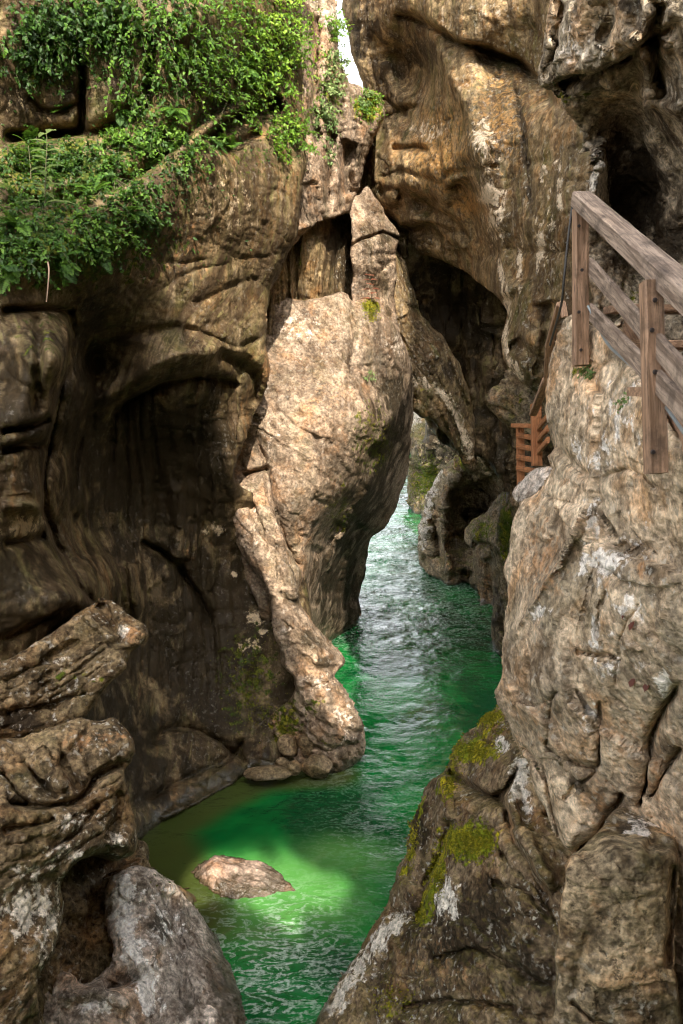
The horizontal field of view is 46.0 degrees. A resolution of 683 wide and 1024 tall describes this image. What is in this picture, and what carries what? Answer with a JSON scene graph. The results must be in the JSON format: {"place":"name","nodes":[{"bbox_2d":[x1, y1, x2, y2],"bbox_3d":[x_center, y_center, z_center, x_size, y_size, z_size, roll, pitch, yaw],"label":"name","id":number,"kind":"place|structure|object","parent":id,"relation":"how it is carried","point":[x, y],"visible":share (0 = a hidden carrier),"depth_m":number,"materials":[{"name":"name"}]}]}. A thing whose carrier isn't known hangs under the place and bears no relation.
{"place":"outdoors","nodes":[
{"label":"outdoors","id":0,"kind":"place"},
{"bbox_2d":[37,840,196,1023],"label":"shadowed bank","id":1,"kind":"structure","parent":0,"point":[84,947],"depth_m":7.92,"materials":[{"name":"stone"}]},
{"bbox_2d":[0,0,311,839],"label":"overhanging cliff","id":2,"kind":"structure","parent":0,"point":[130,398],"depth_m":10.85,"materials":[{"name":"stone"}]},
{"bbox_2d":[0,264,21,293],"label":"fern","id":3,"kind":"object","parent":2,"relation":"on","point":[8,276],"visible":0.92,"depth_m":7.77,"materials":[{"name":"green plant"}]},
{"bbox_2d":[0,205,34,235],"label":"fern","id":4,"kind":"object","parent":2,"relation":"on","point":[10,221],"visible":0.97,"depth_m":7.96,"materials":[{"name":"green plant"}]},
{"bbox_2d":[12,125,48,151],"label":"fern","id":5,"kind":"object","parent":2,"relation":"on","point":[27,133],"visible":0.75,"depth_m":8.99,"materials":[{"name":"green plant"}]},
{"bbox_2d":[16,143,49,198],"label":"tall herb","id":6,"kind":"object","parent":2,"relation":"on","point":[28,165],"visible":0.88,"depth_m":8.74,"materials":[{"name":"green plant"}]},
{"bbox_2d":[0,18,67,98],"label":"leafy bush","id":7,"kind":"object","parent":2,"relation":"on","point":[20,54],"visible":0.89,"depth_m":8.97,"materials":[{"name":"green plant"}]},
{"bbox_2d":[0,213,84,295],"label":"ledge plant","id":8,"kind":"object","parent":2,"relation":"on","point":[23,263],"visible":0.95,"depth_m":7.92,"materials":[{"name":"green plant"}]},
{"bbox_2d":[46,259,49,301],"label":"hanging twig","id":9,"kind":"object","parent":8,"relation":"hanging from","point":[48,278],"visible":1,"depth_m":7.73,"materials":[{"name":"brown wood"}]},
{"bbox_2d":[17,129,73,210],"bbox_3d":[-3.064,-3.523,8.311,0.549,0.780,0.449,7,12,37],"label":"tall herb","id":10,"kind":"object","parent":2,"relation":"on","point":[43,190],"visible":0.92,"depth_m":8.30,"materials":[{"name":"green plant"}]},
{"bbox_2d":[0,173,106,220],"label":"ledge plant","id":11,"kind":"object","parent":2,"relation":"on","point":[19,198],"visible":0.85,"depth_m":8.49,"materials":[{"name":"green plant"}]},
{"bbox_2d":[0,130,114,185],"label":"ledge plant","id":12,"kind":"object","parent":2,"relation":"on","point":[61,157],"visible":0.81,"depth_m":8.98,"materials":[{"name":"green plant"}]},
{"bbox_2d":[0,0,122,79],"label":"leafy bush","id":13,"kind":"object","parent":2,"relation":"on","point":[61,21],"visible":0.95,"depth_m":8.86,"materials":[{"name":"green plant"}]},
{"bbox_2d":[51,104,71,112],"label":"fern","id":14,"kind":"object","parent":2,"relation":"on","point":[65,109],"visible":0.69,"depth_m":9.44,"materials":[{"name":"green plant"}]},
{"bbox_2d":[44,250,80,283],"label":"fern","id":15,"kind":"object","parent":2,"relation":"on","point":[69,271],"visible":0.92,"depth_m":8.18,"materials":[{"name":"green plant"}]},
{"bbox_2d":[67,173,111,194],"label":"fern","id":16,"kind":"object","parent":2,"relation":"on","point":[96,183],"visible":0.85,"depth_m":9.08,"materials":[{"name":"green plant"}]},
{"bbox_2d":[33,198,151,273],"bbox_3d":[-2.607,-2.941,8.608,0.469,0.766,1.564,7,11,35],"label":"ledge plant","id":17,"kind":"object","parent":2,"relation":"on","point":[108,231],"visible":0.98,"depth_m":8.53,"materials":[{"name":"green plant"}]},
{"bbox_2d":[92,243,112,273],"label":"fern","id":18,"kind":"object","parent":2,"relation":"attached to","point":[105,265],"visible":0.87,"depth_m":8.62,"materials":[{"name":"green plant"}]},
{"bbox_2d":[65,0,158,83],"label":"leafy bush","id":19,"kind":"object","parent":2,"relation":"on","point":[108,4],"visible":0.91,"depth_m":9.02,"materials":[{"name":"green plant"}]},
{"bbox_2d":[79,146,146,196],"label":"leafy shrub","id":20,"kind":"object","parent":2,"relation":"on","point":[109,172],"visible":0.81,"depth_m":9.19,"materials":[{"name":"green plant"}]},
{"bbox_2d":[109,100,133,128],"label":"fern","id":21,"kind":"object","parent":2,"relation":"on","point":[119,115],"visible":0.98,"depth_m":9.54,"materials":[{"name":"green plant"}]},
{"bbox_2d":[103,172,171,243],"bbox_3d":[-2.324,-3.468,9.111,0.522,0.844,0.968,4,10,25],"label":"ledge plant","id":22,"kind":"object","parent":2,"relation":"on","point":[149,212],"visible":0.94,"depth_m":9.04,"materials":[{"name":"green plant"}]},
{"bbox_2d":[126,206,152,222],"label":"fern","id":23,"kind":"object","parent":2,"relation":"on","point":[137,216],"visible":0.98,"depth_m":8.89,"materials":[{"name":"green plant"}]},
{"bbox_2d":[85,0,206,158],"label":"trailing ivy","id":24,"kind":"object","parent":2,"relation":"attached to","point":[146,79],"visible":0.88,"depth_m":9.38,"materials":[{"name":"green plant"}]},
{"bbox_2d":[144,152,161,168],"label":"fern","id":25,"kind":"object","parent":2,"relation":"on","point":[151,164],"visible":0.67,"depth_m":9.64,"materials":[{"name":"green plant"}]},
{"bbox_2d":[0,0,308,287],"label":"ground cover","id":26,"kind":"object","parent":2,"relation":"on","point":[55,233],"visible":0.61,"depth_m":9.22,"materials":[{"name":"green plant"}]},
{"bbox_2d":[96,109,225,163],"bbox_3d":[-2.157,-4.467,9.694,1.519,0.780,0.892,-2,9,-12],"label":"trailing ivy","id":27,"kind":"object","parent":2,"relation":"attached to","point":[124,136],"visible":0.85,"depth_m":9.51,"materials":[{"name":"green plant"}]},
{"bbox_2d":[159,107,190,123],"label":"fern","id":28,"kind":"object","parent":2,"relation":"on","point":[182,115],"visible":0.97,"depth_m":9.52,"materials":[{"name":"green plant"}]},
{"bbox_2d":[156,122,222,188],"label":"trailing ivy","id":29,"kind":"object","parent":2,"relation":"attached to","point":[188,157],"visible":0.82,"depth_m":9.59,"materials":[{"name":"green plant"}]},
{"bbox_2d":[143,0,274,104],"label":"leafy bush","id":30,"kind":"object","parent":2,"relation":"on","point":[208,40],"visible":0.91,"depth_m":9.84,"materials":[{"name":"green plant"}]},
{"bbox_2d":[208,136,227,153],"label":"fern","id":31,"kind":"object","parent":2,"relation":"attached to","point":[222,147],"visible":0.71,"depth_m":10.41,"materials":[{"name":"green plant"}]},
{"bbox_2d":[217,132,243,150],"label":"fern","id":32,"kind":"object","parent":2,"relation":"on","point":[229,146],"visible":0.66,"depth_m":10.73,"materials":[{"name":"green plant"}]},
{"bbox_2d":[195,29,297,144],"bbox_3d":[-1.428,-5.710,11.186,0.919,1.553,3.087,3,10,19],"label":"leafy bush","id":33,"kind":"object","parent":2,"relation":"on","point":[249,87],"visible":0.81,"depth_m":10.97,"materials":[{"name":"green plant"}]},
{"bbox_2d":[210,625,287,768],"bbox_3d":[-1.434,2.886,12.839,1.356,2.038,1.196,-6,11,-31],"label":"moss","id":34,"kind":"object","parent":2,"relation":"on","point":[254,688],"visible":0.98,"depth_m":12.93,"materials":[{"name":"green plant"}]},
{"bbox_2d":[238,56,261,82],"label":"fern","id":35,"kind":"object","parent":2,"relation":"on","point":[254,74],"visible":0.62,"depth_m":11.04,"materials":[{"name":"green plant"}]},
{"bbox_2d":[248,99,319,164],"bbox_3d":[-0.753,-5.647,12.069,0.579,1.088,1.790,6,11,32],"label":"leafy bush","id":36,"kind":"object","parent":2,"relation":"attached to","point":[287,114],"visible":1,"depth_m":11.99,"materials":[{"name":"green plant"}]},
{"bbox_2d":[242,0,329,118],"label":"leafy bush","id":37,"kind":"object","parent":2,"relation":"on","point":[289,36],"visible":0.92,"depth_m":11.72,"materials":[{"name":"green plant"}]},
{"bbox_2d":[305,0,319,10],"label":"cliff","id":38,"kind":"structure","parent":0,"point":[314,4],"depth_m":30.07,"materials":[{"name":"stone"}]},
{"bbox_2d":[266,184,363,335],"bbox_3d":[-0.245,-5.407,16.947,1.987,3.925,8.164,4,10,24],"label":"fluted recess","id":39,"kind":"object","parent":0,"point":[317,263],"visible":0.25,"depth_m":14.42,"materials":[{"name":"stone"}]},
{"bbox_2d":[141,453,501,1023],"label":"water","id":40,"kind":"structure","parent":0,"point":[418,675],"depth_m":11.43,"materials":[{"name":"green liquid"}]},
{"bbox_2d":[0,717,137,1023],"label":"lichen rock","id":41,"kind":"object","parent":40,"relation":"in","point":[65,804],"visible":1,"depth_m":6.45,"materials":[{"name":"stone"}]},
{"bbox_2d":[0,598,147,737],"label":"wedge rock","id":42,"kind":"object","parent":41,"relation":"on","point":[74,666],"visible":0.94,"depth_m":7.54,"materials":[{"name":"stone"}]},
{"bbox_2d":[43,865,246,1023],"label":"washed rock","id":43,"kind":"object","parent":40,"relation":"in","point":[170,964],"visible":0.97,"depth_m":7.70,"materials":[{"name":"stone"}]},
{"bbox_2d":[191,855,294,898],"bbox_3d":[-1.200,4.422,9.748,1.343,0.455,0.722,0,9,0],"label":"midstream boulder","id":44,"kind":"object","parent":40,"relation":"in","point":[230,877],"visible":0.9,"depth_m":9.60,"materials":[{"name":"beige stone"}]},
{"bbox_2d":[243,765,291,781],"bbox_3d":[-1.108,3.912,12.048,0.738,0.205,0.403,0,9,0],"label":"boulder","id":45,"kind":"object","parent":40,"relation":"in","point":[266,773],"visible":1,"depth_m":11.94,"materials":[{"name":"brown stone"}]},
{"bbox_2d":[274,757,288,767],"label":"boulder","id":46,"kind":"object","parent":45,"relation":"on","point":[281,761],"visible":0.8,"depth_m":12.14,"materials":[{"name":"brown stone"}]},
{"bbox_2d":[287,760,300,775],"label":"boulder","id":47,"kind":"object","parent":45,"relation":"on","point":[294,767],"visible":1,"depth_m":12.03,"materials":[{"name":"brown stone"}]},
{"bbox_2d":[301,754,332,778],"bbox_3d":[-0.362,3.878,12.210,0.466,0.378,0.341,3,10,20],"label":"boulder","id":48,"kind":"object","parent":40,"relation":"in","point":[317,766],"visible":1,"depth_m":12.10,"materials":[{"name":"brown stone"}]},
{"bbox_2d":[297,734,315,756],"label":"boulder","id":49,"kind":"object","parent":48,"relation":"on","point":[306,745],"visible":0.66,"depth_m":12.24,"materials":[{"name":"brown stone"}]},
{"bbox_2d":[233,292,413,772],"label":"leaning buttress","id":50,"kind":"structure","parent":40,"relation":"in","point":[321,469],"depth_m":13.51,"materials":[{"name":"stone"}]},
{"bbox_2d":[276,734,297,756],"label":"boulder","id":51,"kind":"object","parent":50,"relation":"on","point":[287,745],"visible":1,"depth_m":12.30,"materials":[{"name":"brown stone"}]},
{"bbox_2d":[358,297,380,321],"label":"moss","id":52,"kind":"object","parent":50,"relation":"on","point":[372,307],"visible":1,"depth_m":14.57,"materials":[{"name":"yellow plant"}]},
{"bbox_2d":[362,274,379,301],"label":"dry plant","id":53,"kind":"object","parent":52,"relation":"on","point":[370,289],"visible":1,"depth_m":14.63,"materials":[{"name":"brown plant"}]},
{"bbox_2d":[363,370,376,381],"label":"grass tuft","id":54,"kind":"object","parent":50,"relation":"on","point":[370,375],"visible":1,"depth_m":14.32,"materials":[{"name":"green plant"}]},
{"bbox_2d":[350,186,399,331],"bbox_3d":[0.683,-4.907,16.201,0.994,3.411,3.510,0,9,2],"label":"rock pillar","id":55,"kind":"object","parent":50,"relation":"on","point":[375,236],"visible":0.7,"depth_m":15.14,"materials":[{"name":"stone"}]},
{"bbox_2d":[417,454,502,589],"bbox_3d":[4.443,0.177,24.208,4.329,5.586,9.330,0,9,0],"label":"hollowed rock","id":56,"kind":"object","parent":40,"relation":"in","point":[458,498],"visible":0.27,"depth_m":23.80,"materials":[{"name":"stone"}]},
{"bbox_2d":[464,472,526,604],"bbox_3d":[4.482,1.013,21.342,1.782,5.053,8.712,-1,9,-8],"label":"ridge rock","id":57,"kind":"object","parent":40,"relation":"in","point":[480,532],"visible":0.24,"depth_m":21.43,"materials":[{"name":"stone"}]},
{"bbox_2d":[490,496,518,655],"bbox_3d":[3.831,1.720,17.723,1.171,5.008,6.015,2,10,12],"label":"mossy rock","id":58,"kind":"object","parent":40,"relation":"in","point":[500,548],"visible":0.24,"depth_m":17.51,"materials":[{"name":"stone"}]},
{"bbox_2d":[494,315,682,974],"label":"tan boulder","id":59,"kind":"object","parent":40,"relation":"in","point":[595,554],"visible":0.82,"depth_m":4.85,"materials":[{"name":"stone"}]},
{"bbox_2d":[512,466,551,501],"bbox_3d":[1.740,-0.252,7.308,0.368,0.412,1.067,0,9,0],"label":"mottled stone","id":60,"kind":"object","parent":59,"relation":"on","point":[531,483],"visible":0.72,"depth_m":7.04,"materials":[{"name":"stone"}]},
{"bbox_2d":[576,363,595,379],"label":"grass tuft","id":61,"kind":"object","parent":59,"relation":"on","point":[589,375],"visible":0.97,"depth_m":4.99,"materials":[{"name":"green plant"}]},
{"bbox_2d":[612,392,628,413],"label":"grass tuft","id":62,"kind":"object","parent":59,"relation":"on","point":[622,401],"visible":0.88,"depth_m":4.42,"materials":[{"name":"green plant"}]},
{"bbox_2d":[571,191,682,473],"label":"wooden railing","id":63,"kind":"object","parent":59,"relation":"on","point":[654,358],"visible":1,"depth_m":3.61,"materials":[{"name":"brown wood"}]},
{"bbox_2d":[549,207,572,345],"bbox_3d":[1.443,-1.528,5.286,0.050,0.835,0.508,1,9,6],"label":"steel cable","id":64,"kind":"object","parent":63,"relation":"hanging from","point":[564,277],"visible":0.95,"depth_m":5.05,"materials":[{"name":"grey metal"}]},
{"bbox_2d":[587,305,682,433],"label":"cable pipe","id":65,"kind":"object","parent":63,"relation":"attached to","point":[672,416],"visible":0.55,"depth_m":4.03,"materials":[{"name":"grey"}]},
{"bbox_2d":[628,678,634,686],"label":"fallen leaf","id":66,"kind":"object","parent":59,"relation":"attached to","point":[631,682],"visible":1,"depth_m":4.48,"materials":[{"name":"brown plant"}]},
{"bbox_2d":[628,621,634,630],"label":"fallen leaf","id":67,"kind":"object","parent":59,"relation":"attached to","point":[630,625],"visible":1,"depth_m":4.28,"materials":[{"name":"brown plant"}]},
{"bbox_2d":[603,304,682,450],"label":"wooden stairs","id":68,"kind":"structure","parent":59,"relation":"on","point":[631,335],"depth_m":4.40,"materials":[{"name":"brown wood"}]},
{"bbox_2d":[643,684,648,691],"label":"fallen leaf","id":69,"kind":"object","parent":59,"relation":"attached to","point":[645,687],"visible":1,"depth_m":4.37,"materials":[{"name":"brown plant"}]},
{"bbox_2d":[257,0,385,244],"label":"rock","id":70,"kind":"object","parent":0,"point":[328,192],"visible":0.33,"depth_m":14.07,"materials":[{"name":"stone"}]},
{"bbox_2d":[309,93,341,152],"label":"leafy shrub","id":71,"kind":"object","parent":70,"relation":"on","point":[327,116],"visible":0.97,"depth_m":13.78,"materials":[{"name":"green plant"}]},
{"bbox_2d":[324,149,338,168],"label":"leafy shrub","id":72,"kind":"object","parent":70,"relation":"on","point":[330,163],"visible":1,"depth_m":13.90,"materials":[{"name":"green plant"}]},
{"bbox_2d":[313,44,353,96],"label":"leafy shrub","id":73,"kind":"object","parent":70,"relation":"on","point":[333,63],"visible":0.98,"depth_m":13.90,"materials":[{"name":"green plant"}]},
{"bbox_2d":[318,8,353,45],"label":"leafy shrub","id":74,"kind":"object","parent":70,"relation":"on","point":[339,23],"visible":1,"depth_m":14.17,"materials":[{"name":"green plant"}]},
{"bbox_2d":[303,15,387,159],"bbox_3d":[-0.057,-7.373,14.196,0.627,2.634,2.706,7,11,35],"label":"ivy","id":75,"kind":"object","parent":70,"relation":"on","point":[362,108],"visible":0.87,"depth_m":14.43,"materials":[{"name":"plant"}]},
{"bbox_2d":[358,87,379,108],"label":"leafy shrub","id":76,"kind":"object","parent":70,"relation":"on","point":[364,103],"visible":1,"depth_m":14.48,"materials":[{"name":"green plant"}]},
{"bbox_2d":[336,0,362,86],"label":"sky","id":77,"kind":"structure","parent":0,"point":[354,77],"materials":[{"name":"white"}]},
{"bbox_2d":[410,412,425,452],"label":"cliff","id":78,"kind":"structure","parent":0,"point":[417,434],"depth_m":66.99,"materials":[{"name":"stone"}]},
{"bbox_2d":[405,420,457,516],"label":"bank","id":79,"kind":"structure","parent":0,"point":[432,456],"depth_m":35.05,"materials":[{"name":"green plant"}]},
{"bbox_2d":[342,0,592,412],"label":"carved cliff","id":80,"kind":"structure","parent":0,"point":[477,166],"depth_m":12.88,"materials":[{"name":"stone"}]},
{"bbox_2d":[484,368,552,445],"bbox_3d":[3.158,-1.894,14.106,1.246,1.377,2.763,2,10,13],"label":"hanging rock","id":81,"kind":"object","parent":80,"relation":"hanging from","point":[510,398],"visible":0.64,"depth_m":13.27,"materials":[{"name":"stone"}]},
{"bbox_2d":[388,217,553,503],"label":"cave wall","id":82,"kind":"structure","parent":0,"point":[463,313],"depth_m":18.79,"materials":[{"name":"stone"}]},
{"bbox_2d":[394,250,476,472],"bbox_3d":[2.163,-3.430,18.915,1.931,5.120,5.241,5,10,27],"label":"rock rib","id":83,"kind":"object","parent":82,"relation":"attached to","point":[441,399],"visible":0.89,"depth_m":17.34,"materials":[{"name":"stone"}]},
{"bbox_2d":[315,704,682,1023],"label":"mossy spur","id":84,"kind":"structure","parent":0,"point":[479,948],"depth_m":6.63,"materials":[{"name":"stone"}]},
{"bbox_2d":[368,705,506,1023],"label":"moss","id":85,"kind":"object","parent":84,"relation":"on","point":[486,717],"visible":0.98,"depth_m":7.41,"materials":[{"name":"green plant"}]},
{"bbox_2d":[551,807,682,1023],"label":"squared rock","id":86,"kind":"object","parent":84,"relation":"on","point":[615,954],"visible":1,"depth_m":4.36,"materials":[{"name":"stone"}]},
{"bbox_2d":[537,0,682,354],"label":"grey overhang","id":87,"kind":"object","parent":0,"point":[610,73],"visible":0.68,"depth_m":6.65,"materials":[{"name":"stone"}]},
{"bbox_2d":[511,403,549,483],"bbox_3d":[2.057,-0.653,8.602,0.179,1.010,2.399,1,9,4],"label":"walkway railing","id":88,"kind":"object","parent":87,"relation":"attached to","point":[536,437],"visible":0.95,"depth_m":8.61,"materials":[{"name":"orange wood"}]},
{"bbox_2d":[529,300,567,415],"bbox_3d":[1.741,-1.224,6.938,0.107,0.912,2.877,2,9,10],"label":"slanting handrail","id":89,"kind":"object","parent":88,"relation":"attached to","point":[538,401],"visible":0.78,"depth_m":6.25,"materials":[{"name":"brown wood"}]}
]}

